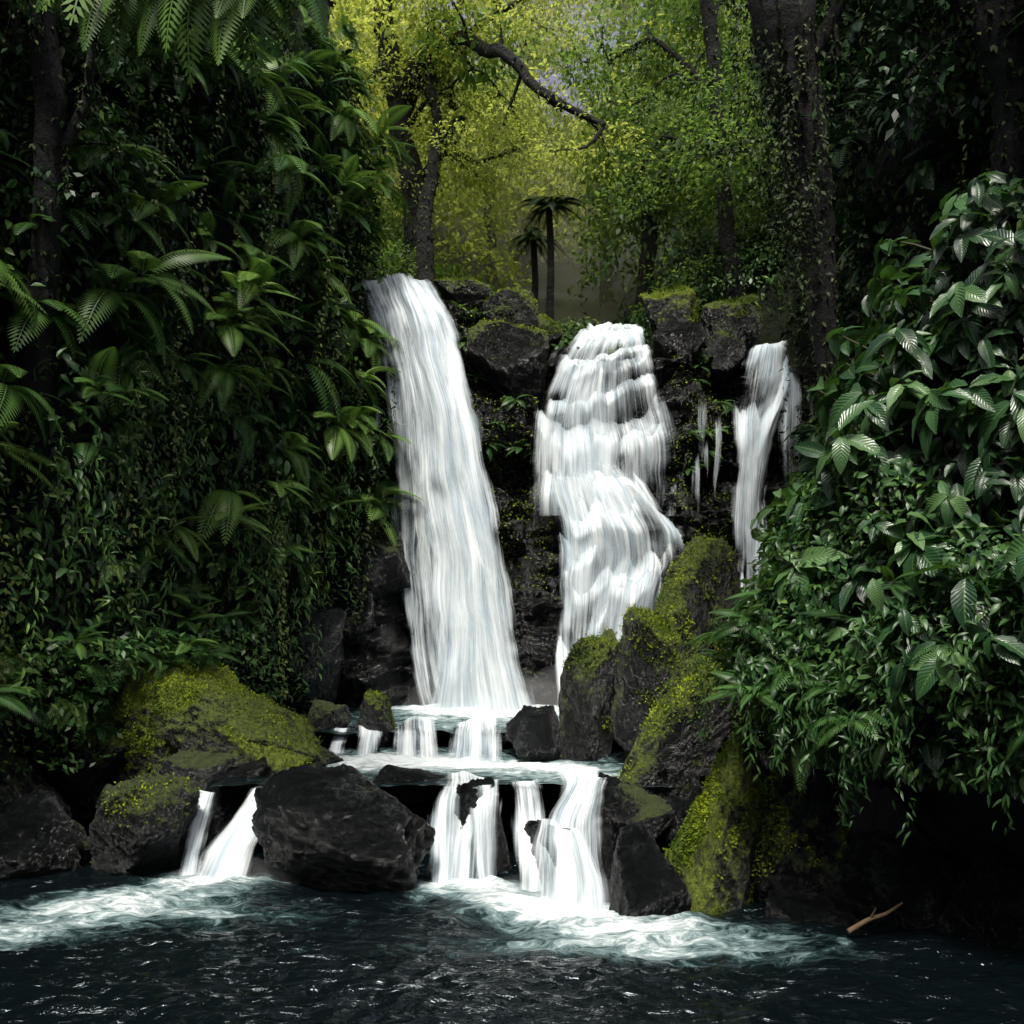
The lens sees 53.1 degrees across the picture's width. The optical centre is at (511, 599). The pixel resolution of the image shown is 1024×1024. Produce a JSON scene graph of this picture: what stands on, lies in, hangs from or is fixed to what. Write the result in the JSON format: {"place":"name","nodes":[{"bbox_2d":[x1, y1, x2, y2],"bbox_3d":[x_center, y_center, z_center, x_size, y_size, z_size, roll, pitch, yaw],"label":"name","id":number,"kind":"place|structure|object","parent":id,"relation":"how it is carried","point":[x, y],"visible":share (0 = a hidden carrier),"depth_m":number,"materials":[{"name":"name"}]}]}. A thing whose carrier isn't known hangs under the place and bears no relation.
{"place":"outdoors","nodes":[
{"label":"outdoors","id":0,"kind":"place"},
{"bbox_2d":[181,716,603,912],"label":"rapids","id":1,"kind":"structure","parent":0,"point":[227,854],"depth_m":10.91,"materials":[{"name":"liquid"}]},
{"bbox_2d":[210,744,672,787],"bbox_3d":[-0.750,2.085,13.050,5.300,0.157,3.100,0,0,0],"label":"pool of water","id":2,"kind":"object","parent":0,"point":[509,766],"visible":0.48,"depth_m":12.83,"materials":[{"name":"liquid"}]},
{"bbox_2d":[227,757,266,792],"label":"boulder","id":3,"kind":"object","parent":2,"relation":"on","point":[255,769],"visible":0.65,"depth_m":11.98,"materials":[{"name":"grey stone"}]},
{"bbox_2d":[317,744,343,764],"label":"boulder","id":4,"kind":"object","parent":2,"relation":"on","point":[330,757],"visible":0.12,"depth_m":13.04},
{"bbox_2d":[355,689,396,747],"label":"mossy boulder","id":5,"kind":"object","parent":2,"relation":"on","point":[375,714],"visible":0.74,"depth_m":14.26,"materials":[{"name":"grey stone"}]},
{"bbox_2d":[373,764,444,805],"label":"boulder","id":6,"kind":"object","parent":2,"relation":"on","point":[405,795],"visible":0.77,"depth_m":11.83,"materials":[{"name":"black stone"}]},
{"bbox_2d":[448,726,506,750],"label":"boulder","id":7,"kind":"object","parent":2,"relation":"on","point":[501,740],"visible":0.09,"depth_m":14.15,"materials":[{"name":"white liquid"}]},
{"bbox_2d":[505,705,560,761],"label":"boulder","id":8,"kind":"object","parent":2,"relation":"on","point":[532,734],"visible":0.9,"depth_m":13.44,"materials":[{"name":"grey stone"}]},
{"bbox_2d":[558,626,619,805],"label":"mossy boulder","id":9,"kind":"object","parent":2,"relation":"on","point":[587,691],"visible":0.86,"depth_m":13.44,"materials":[{"name":"grey stone"}]},
{"bbox_2d":[611,604,688,756],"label":"mossy boulder","id":10,"kind":"object","parent":2,"relation":"on","point":[651,653],"visible":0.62,"depth_m":12.98,"materials":[{"name":"grey stone"}]},
{"bbox_2d":[0,834,1023,1023],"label":"river","id":11,"kind":"structure","parent":0,"point":[259,942],"depth_m":8.44,"materials":[{"name":"liquid"}]},
{"bbox_2d":[0,743,71,817],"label":"boulder","id":12,"kind":"object","parent":11,"relation":"in","point":[18,785],"visible":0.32,"depth_m":11.77,"materials":[{"name":"black stone"}]},
{"bbox_2d":[0,786,82,879],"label":"boulder","id":13,"kind":"object","parent":11,"relation":"in","point":[40,834],"visible":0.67,"depth_m":11.12,"materials":[{"name":"black stone"}]},
{"bbox_2d":[71,819,91,862],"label":"boulder","id":14,"kind":"object","parent":11,"relation":"in","point":[84,852],"visible":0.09,"depth_m":11.60,"materials":[{"name":"black stone"}]},
{"bbox_2d":[87,770,201,875],"bbox_3d":[-4.013,2.623,11.152,1.215,1.449,1.060,0,0,-15],"label":"boulder","id":15,"kind":"object","parent":11,"relation":"in","point":[139,824],"visible":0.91,"depth_m":11.00,"materials":[{"name":"black stone"}]},
{"bbox_2d":[96,784,112,808],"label":"boulder","id":16,"kind":"object","parent":15,"relation":"on","point":[108,788],"visible":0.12,"depth_m":11.46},
{"bbox_2d":[195,830,210,864],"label":"boulder","id":17,"kind":"object","parent":11,"relation":"in","point":[202,850],"visible":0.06,"depth_m":11.69,"materials":[{"name":"white liquid"}]},
{"bbox_2d":[202,773,257,850],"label":"boulder","id":18,"kind":"object","parent":11,"relation":"in","point":[227,803],"visible":0.3,"depth_m":11.84,"materials":[{"name":"black stone"}]},
{"bbox_2d":[251,764,435,891],"bbox_3d":[-1.761,2.597,10.700,1.954,1.724,1.149,0,0,0],"label":"boulder","id":19,"kind":"object","parent":11,"relation":"in","point":[343,827],"visible":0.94,"depth_m":10.34,"materials":[{"name":"black stone"}]},
{"bbox_2d":[427,777,511,877],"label":"boulder","id":20,"kind":"object","parent":11,"relation":"in","point":[469,794],"visible":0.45,"depth_m":11.07,"materials":[{"name":"black stone"}]},
{"bbox_2d":[518,820,610,896],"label":"boulder","id":21,"kind":"object","parent":11,"relation":"in","point":[531,828],"visible":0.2,"depth_m":10.54,"materials":[{"name":"white liquid"}]},
{"bbox_2d":[581,772,630,871],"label":"boulder","id":22,"kind":"object","parent":11,"relation":"on","point":[603,830],"visible":0.45,"depth_m":11.30,"materials":[{"name":"black stone"}]},
{"bbox_2d":[608,783,665,833],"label":"boulder","id":23,"kind":"object","parent":22,"relation":"on","point":[633,798],"visible":0.54,"depth_m":11.15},
{"bbox_2d":[632,802,674,838],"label":"boulder","id":24,"kind":"object","parent":23,"relation":"on","point":[656,819],"visible":0.72,"depth_m":10.80,"materials":[{"name":"green plant"}]},
{"bbox_2d":[609,820,691,916],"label":"boulder","id":25,"kind":"object","parent":11,"relation":"in","point":[645,879],"visible":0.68,"depth_m":9.76,"materials":[{"name":"black stone"}]},
{"bbox_2d":[664,784,703,847],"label":"boulder","id":26,"kind":"object","parent":11,"relation":"in","point":[695,792],"visible":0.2,"depth_m":10.95,"materials":[{"name":"black stone"}]},
{"bbox_2d":[665,795,686,840],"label":"boulder","id":27,"kind":"object","parent":26,"relation":"on","point":[676,803],"visible":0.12,"depth_m":10.98,"materials":[{"name":"black stone"}]},
{"bbox_2d":[617,652,759,852],"bbox_3d":[1.883,1.947,11.984,1.822,2.668,1.380,0,0,0],"label":"mossy boulder","id":28,"kind":"object","parent":11,"relation":"in","point":[664,753],"visible":0.59,"depth_m":11.50,"materials":[{"name":"stone"}]},
{"bbox_2d":[662,721,764,914],"bbox_3d":[1.945,2.642,10.498,1.134,2.857,1.303,0,0,-38],"label":"mossy boulder","id":29,"kind":"object","parent":11,"relation":"in","point":[710,855],"visible":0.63,"depth_m":10.12,"materials":[{"name":"green plant"}]},
{"bbox_2d":[751,751,851,901],"bbox_3d":[2.825,2.676,10.141,0.925,2.677,1.074,0,0,-27],"label":"mossy boulder","id":30,"kind":"object","parent":11,"relation":"in","point":[804,840],"visible":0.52,"depth_m":9.79,"materials":[{"name":"black stone"}]},
{"bbox_2d":[765,886,859,929],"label":"boulder","id":31,"kind":"object","parent":11,"relation":"in","point":[801,904],"visible":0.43,"depth_m":9.51,"materials":[{"name":"black stone"}]},
{"bbox_2d":[846,902,902,933],"bbox_3d":[3.236,2.819,9.060,0.607,0.229,0.100,0,0,-19],"label":"driftwood branch","id":32,"kind":"object","parent":11,"relation":"on","point":[856,926],"visible":1,"depth_m":9.03,"materials":[{"name":"brown wood"}]},
{"bbox_2d":[832,829,967,928],"bbox_3d":[3.685,2.979,9.766,1.066,1.555,1.118,0,0,-39],"label":"boulder","id":33,"kind":"object","parent":11,"relation":"in","point":[920,876],"visible":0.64,"depth_m":9.48,"materials":[{"name":"black stone"}]},
{"bbox_2d":[288,703,763,734],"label":"plunge pool","id":34,"kind":"structure","parent":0,"point":[446,719],"depth_m":16.45,"materials":[{"name":"liquid"}]},
{"bbox_2d":[263,600,346,716],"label":"boulder","id":35,"kind":"object","parent":34,"relation":"in","point":[329,622],"visible":0.62,"depth_m":16.27,"materials":[{"name":"black stone"}]},
{"bbox_2d":[306,699,352,744],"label":"boulder","id":36,"kind":"object","parent":34,"relation":"in","point":[322,714],"visible":0.66,"depth_m":14.81,"materials":[{"name":"grey stone"}]},
{"bbox_2d":[392,719,437,750],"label":"boulder","id":37,"kind":"object","parent":34,"relation":"in","point":[412,725],"visible":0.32,"depth_m":14.29,"materials":[{"name":"white liquid"}]},
{"bbox_2d":[363,0,699,128],"label":"sky","id":38,"kind":"structure","parent":0,"point":[553,78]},
{"bbox_2d":[313,297,820,801],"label":"cliff","id":39,"kind":"structure","parent":0,"point":[379,651],"depth_m":18.69,"materials":[{"name":"black stone"}]},
{"bbox_2d":[351,304,399,367],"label":"boulder","id":40,"kind":"object","parent":39,"relation":"on","point":[375,314],"visible":0.48,"depth_m":18.59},
{"bbox_2d":[341,528,411,602],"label":"boulder","id":41,"kind":"object","parent":39,"relation":"on","point":[389,573],"visible":0.73,"depth_m":17.51,"materials":[{"name":"black stone"}]},
{"bbox_2d":[366,273,528,710],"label":"waterfall","id":42,"kind":"structure","parent":39,"relation":"on","point":[471,601],"depth_m":17.76,"materials":[{"name":"liquid"}]},
{"bbox_2d":[432,276,491,312],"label":"mossy boulder","id":43,"kind":"object","parent":39,"relation":"on","point":[470,292],"visible":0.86,"depth_m":19.04,"materials":[{"name":"grey stone"}]},
{"bbox_2d":[466,318,548,406],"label":"mossy boulder","id":44,"kind":"object","parent":39,"relation":"on","point":[507,358],"visible":0.95,"depth_m":18.49,"materials":[{"name":"grey stone"}]},
{"bbox_2d":[482,287,539,327],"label":"mossy boulder","id":45,"kind":"object","parent":39,"relation":"on","point":[513,305],"visible":0.79,"depth_m":18.78,"materials":[{"name":"stone"}]},
{"bbox_2d":[358,378,718,529],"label":"cliff trickles","id":46,"kind":"object","parent":39,"relation":"attached to","point":[401,390],"visible":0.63,"depth_m":18.42,"materials":[{"name":"liquid"}]},
{"bbox_2d":[536,312,563,351],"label":"mossy boulder","id":47,"kind":"object","parent":39,"relation":"on","point":[550,327],"visible":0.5,"depth_m":19.01,"materials":[{"name":"green plant"}]},
{"bbox_2d":[321,289,809,589],"bbox_3d":[1.483,-3.028,21.417,13.908,5.863,6.632,0,0,-5],"label":"cliff moss","id":48,"kind":"object","parent":39,"relation":"on","point":[687,469],"visible":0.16,"depth_m":18.98,"materials":[{"name":"green plant"}]},
{"bbox_2d":[537,322,681,691],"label":"waterfall","id":49,"kind":"structure","parent":39,"relation":"on","point":[603,505],"depth_m":17.98,"materials":[{"name":"liquid"}]},
{"bbox_2d":[651,322,705,374],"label":"boulder","id":50,"kind":"object","parent":39,"relation":"on","point":[688,339],"visible":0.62,"depth_m":19.24,"materials":[{"name":"grey stone"}]},
{"bbox_2d":[639,284,700,334],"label":"mossy boulder","id":51,"kind":"object","parent":50,"relation":"on","point":[668,306],"visible":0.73,"depth_m":20.05,"materials":[{"name":"stone"}]},
{"bbox_2d":[703,329,745,382],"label":"mossy boulder","id":52,"kind":"object","parent":39,"relation":"on","point":[727,350],"visible":0.91,"depth_m":19.64,"materials":[{"name":"grey stone"}]},
{"bbox_2d":[701,293,763,359],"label":"mossy boulder","id":53,"kind":"object","parent":39,"relation":"on","point":[739,318],"visible":0.81,"depth_m":20.14,"materials":[{"name":"grey stone"}]},
{"bbox_2d":[734,341,800,636],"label":"waterfall","id":54,"kind":"structure","parent":39,"relation":"on","point":[754,430],"depth_m":19.27,"materials":[{"name":"liquid"}]},
{"bbox_2d":[799,346,819,431],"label":"boulder","id":55,"kind":"object","parent":39,"relation":"on","point":[809,377],"visible":0.23,"depth_m":19.82,"materials":[{"name":"black stone"}]},
{"bbox_2d":[345,98,845,835],"bbox_3d":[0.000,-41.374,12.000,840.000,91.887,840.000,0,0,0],"label":"ground","id":56,"kind":"structure","parent":0,"point":[771,330],"depth_m":32.99,"materials":[{"name":"green plant"}]},
{"bbox_2d":[0,0,361,836],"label":"gorge wall","id":57,"kind":"structure","parent":56,"relation":"on","point":[104,336],"depth_m":14.25,"materials":[{"name":"plant"}]},
{"bbox_2d":[0,0,155,704],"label":"vine covered tree","id":58,"kind":"object","parent":57,"relation":"on","point":[53,134],"visible":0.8,"depth_m":11.59,"materials":[{"name":"green plant"}]},
{"bbox_2d":[45,686,127,824],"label":"mossy boulder","id":59,"kind":"object","parent":57,"relation":"attached to","point":[63,784],"visible":0.41,"depth_m":12.79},
{"bbox_2d":[76,767,124,807],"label":"boulder","id":60,"kind":"object","parent":59,"relation":"on","point":[95,791],"visible":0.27,"depth_m":12.82,"materials":[{"name":"black stone"}]},
{"bbox_2d":[116,769,129,783],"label":"boulder","id":61,"kind":"object","parent":60,"relation":"on","point":[123,776],"visible":0.19,"depth_m":12.79,"materials":[{"name":"black stone"}]},
{"bbox_2d":[20,0,339,96],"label":"overhanging limb","id":62,"kind":"object","parent":57,"relation":"attached to","point":[168,14],"visible":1,"depth_m":9.37,"materials":[{"name":"green plant"}]},
{"bbox_2d":[0,0,393,701],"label":"understory foliage","id":63,"kind":"object","parent":57,"relation":"attached to","point":[10,202],"visible":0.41,"depth_m":14.26,"materials":[{"name":"green plant"}]},
{"bbox_2d":[0,1,410,752],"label":"hanging vines","id":64,"kind":"object","parent":57,"relation":"attached to","point":[134,453],"visible":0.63,"depth_m":13.72,"materials":[{"name":"green plant"}]},
{"bbox_2d":[0,0,424,693],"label":"fern bank","id":65,"kind":"structure","parent":57,"relation":"attached to","point":[258,276],"depth_m":14.46,"materials":[{"name":"green plant"}]},
{"bbox_2d":[0,624,316,778],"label":"bank foliage","id":66,"kind":"object","parent":65,"relation":"on","point":[62,706],"visible":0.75,"depth_m":12.27,"materials":[{"name":"green plant"}]},
{"bbox_2d":[0,67,404,653],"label":"broadleaf plants","id":67,"kind":"object","parent":65,"relation":"on","point":[12,183],"visible":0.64,"depth_m":13.11,"materials":[{"name":"green plant"}]},
{"bbox_2d":[345,2,566,297],"bbox_3d":[-1.408,-9.026,21.919,5.206,6.403,3.544,0,0,-17],"label":"rainforest tree","id":68,"kind":"object","parent":56,"relation":"on","point":[425,266],"visible":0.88,"depth_m":21.60,"materials":[{"name":"green plant"}]},
{"bbox_2d":[336,0,655,278],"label":"rainforest tree","id":69,"kind":"object","parent":56,"relation":"on","point":[411,181],"visible":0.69,"depth_m":22.22,"materials":[{"name":"green plant"}]},
{"bbox_2d":[429,0,609,283],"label":"rainforest tree","id":70,"kind":"object","parent":56,"relation":"on","point":[525,259],"visible":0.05,"depth_m":41.77,"materials":[{"name":"green plant"}]},
{"bbox_2d":[417,0,623,292],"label":"rainforest tree","id":71,"kind":"object","parent":56,"relation":"on","point":[491,263],"visible":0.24,"depth_m":30.67,"materials":[{"name":"green plant"}]},
{"bbox_2d":[327,0,740,93],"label":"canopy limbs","id":72,"kind":"object","parent":56,"relation":"on","point":[331,3],"visible":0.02,"depth_m":22.95,"materials":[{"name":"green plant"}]},
{"bbox_2d":[507,227,565,305],"bbox_3d":[0.409,-8.397,26.550,1.537,2.209,1.645,0,0,36],"label":"tree fern","id":73,"kind":"object","parent":56,"relation":"on","point":[519,240],"visible":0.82,"depth_m":26.46,"materials":[{"name":"green plant"}]},
{"bbox_2d":[329,0,748,248],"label":"distant trees","id":74,"kind":"object","parent":56,"relation":"on","point":[584,101],"depth_m":50.09,"materials":[{"name":"green plant"}]},
{"bbox_2d":[512,195,590,320],"bbox_3d":[0.988,-8.234,24.908,1.969,3.062,1.705,0,0,0],"label":"tree fern","id":75,"kind":"object","parent":56,"relation":"on","point":[557,203],"visible":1,"depth_m":24.94,"materials":[{"name":"green plant"}]},
{"bbox_2d":[422,89,706,263],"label":"distant trees","id":76,"kind":"object","parent":56,"relation":"on","point":[569,254],"visible":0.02,"depth_m":51.97,"materials":[{"name":"green plant"}]},
{"bbox_2d":[328,0,833,162],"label":"forest canopy","id":77,"kind":"object","parent":56,"relation":"on","point":[477,78],"visible":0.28,"depth_m":22.92,"materials":[{"name":"green plant"}]},
{"bbox_2d":[328,0,842,321],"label":"distant trees","id":78,"kind":"object","parent":56,"relation":"on","point":[507,198],"visible":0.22,"depth_m":27.51,"materials":[{"name":"green plant"}]},
{"bbox_2d":[348,172,849,357],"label":"undergrowth","id":79,"kind":"object","parent":56,"relation":"on","point":[750,259],"visible":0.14,"depth_m":22.39,"materials":[{"name":"green plant"}]},
{"bbox_2d":[519,0,742,302],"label":"rainforest tree","id":80,"kind":"object","parent":56,"relation":"on","point":[604,290],"visible":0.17,"depth_m":35.82,"materials":[{"name":"green plant"}]},
{"bbox_2d":[534,0,733,328],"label":"rainforest tree","id":81,"kind":"object","parent":56,"relation":"on","point":[651,249],"visible":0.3,"depth_m":26.81,"materials":[{"name":"green plant"}]},
{"bbox_2d":[568,0,769,298],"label":"rainforest tree","id":82,"kind":"object","parent":56,"relation":"on","point":[709,10],"visible":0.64,"depth_m":21.56,"materials":[{"name":"green plant"}]},
{"bbox_2d":[625,1,839,319],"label":"rainforest tree","id":83,"kind":"object","parent":56,"relation":"on","point":[741,151],"visible":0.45,"depth_m":20.93,"materials":[{"name":"green plant"}]},
{"bbox_2d":[745,0,879,446],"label":"vine covered tree","id":84,"kind":"object","parent":56,"relation":"on","point":[775,17],"visible":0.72,"depth_m":11.68,"materials":[{"name":"green plant"}]},
{"bbox_2d":[721,0,837,322],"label":"hanging moss","id":85,"kind":"object","parent":84,"relation":"hanging from","point":[783,196],"visible":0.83,"depth_m":11.67,"materials":[{"name":"green plant"}]},
{"bbox_2d":[797,193,1023,888],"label":"river bank","id":86,"kind":"structure","parent":56,"relation":"on","point":[959,821],"depth_m":9.25,"materials":[{"name":"soil"}]},
{"bbox_2d":[727,171,1023,803],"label":"broadleaf shrub","id":87,"kind":"object","parent":86,"relation":"on","point":[913,346],"visible":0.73,"depth_m":8.82,"materials":[{"name":"green plant"}]},
{"bbox_2d":[848,0,1023,186],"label":"vine covered tree","id":88,"kind":"object","parent":86,"relation":"on","point":[996,56],"visible":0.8,"depth_m":9.93,"materials":[{"name":"green plant"}]},
{"bbox_2d":[654,534,740,668],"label":"mossy boulder","id":89,"kind":"object","parent":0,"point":[703,574],"visible":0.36,"depth_m":14.45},
{"bbox_2d":[832,2,993,835],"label":"gorge wall","id":90,"kind":"structure","parent":0,"point":[879,811],"depth_m":12.78,"materials":[{"name":"plant"}]},
{"bbox_2d":[680,453,1023,847],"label":"leaf shrub","id":91,"kind":"object","parent":90,"relation":"attached to","point":[824,725],"visible":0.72,"depth_m":8.69,"materials":[{"name":"green plant"}]},
{"bbox_2d":[764,0,1023,533],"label":"understory foliage","id":92,"kind":"object","parent":90,"relation":"attached to","point":[864,220],"visible":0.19,"depth_m":12.38,"materials":[{"name":"green plant"}]},
{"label":"boulder","id":93,"kind":"object","parent":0,"visible":0},
{"bbox_2d":[111,654,324,779],"bbox_3d":[-3.699,1.756,13.037,2.745,2.176,1.422,0,0,14],"label":"mossy boulder","id":94,"kind":"object","parent":93,"relation":"on","point":[140,716],"visible":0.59,"depth_m":12.69,"materials":[{"name":"green plant"}]},
{"bbox_2d":[158,750,238,790],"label":"boulder","id":95,"kind":"object","parent":94,"relation":"on","point":[199,769],"visible":0.36,"depth_m":12.03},
{"bbox_2d":[161,692,327,766],"bbox_3d":[-3.344,1.915,12.706,1.837,1.587,1.135,0,0,-33],"label":"mossy boulder","id":96,"kind":"object","parent":94,"relation":"on","point":[277,725],"visible":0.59,"depth_m":12.53,"materials":[{"name":"green plant"}]}
]}

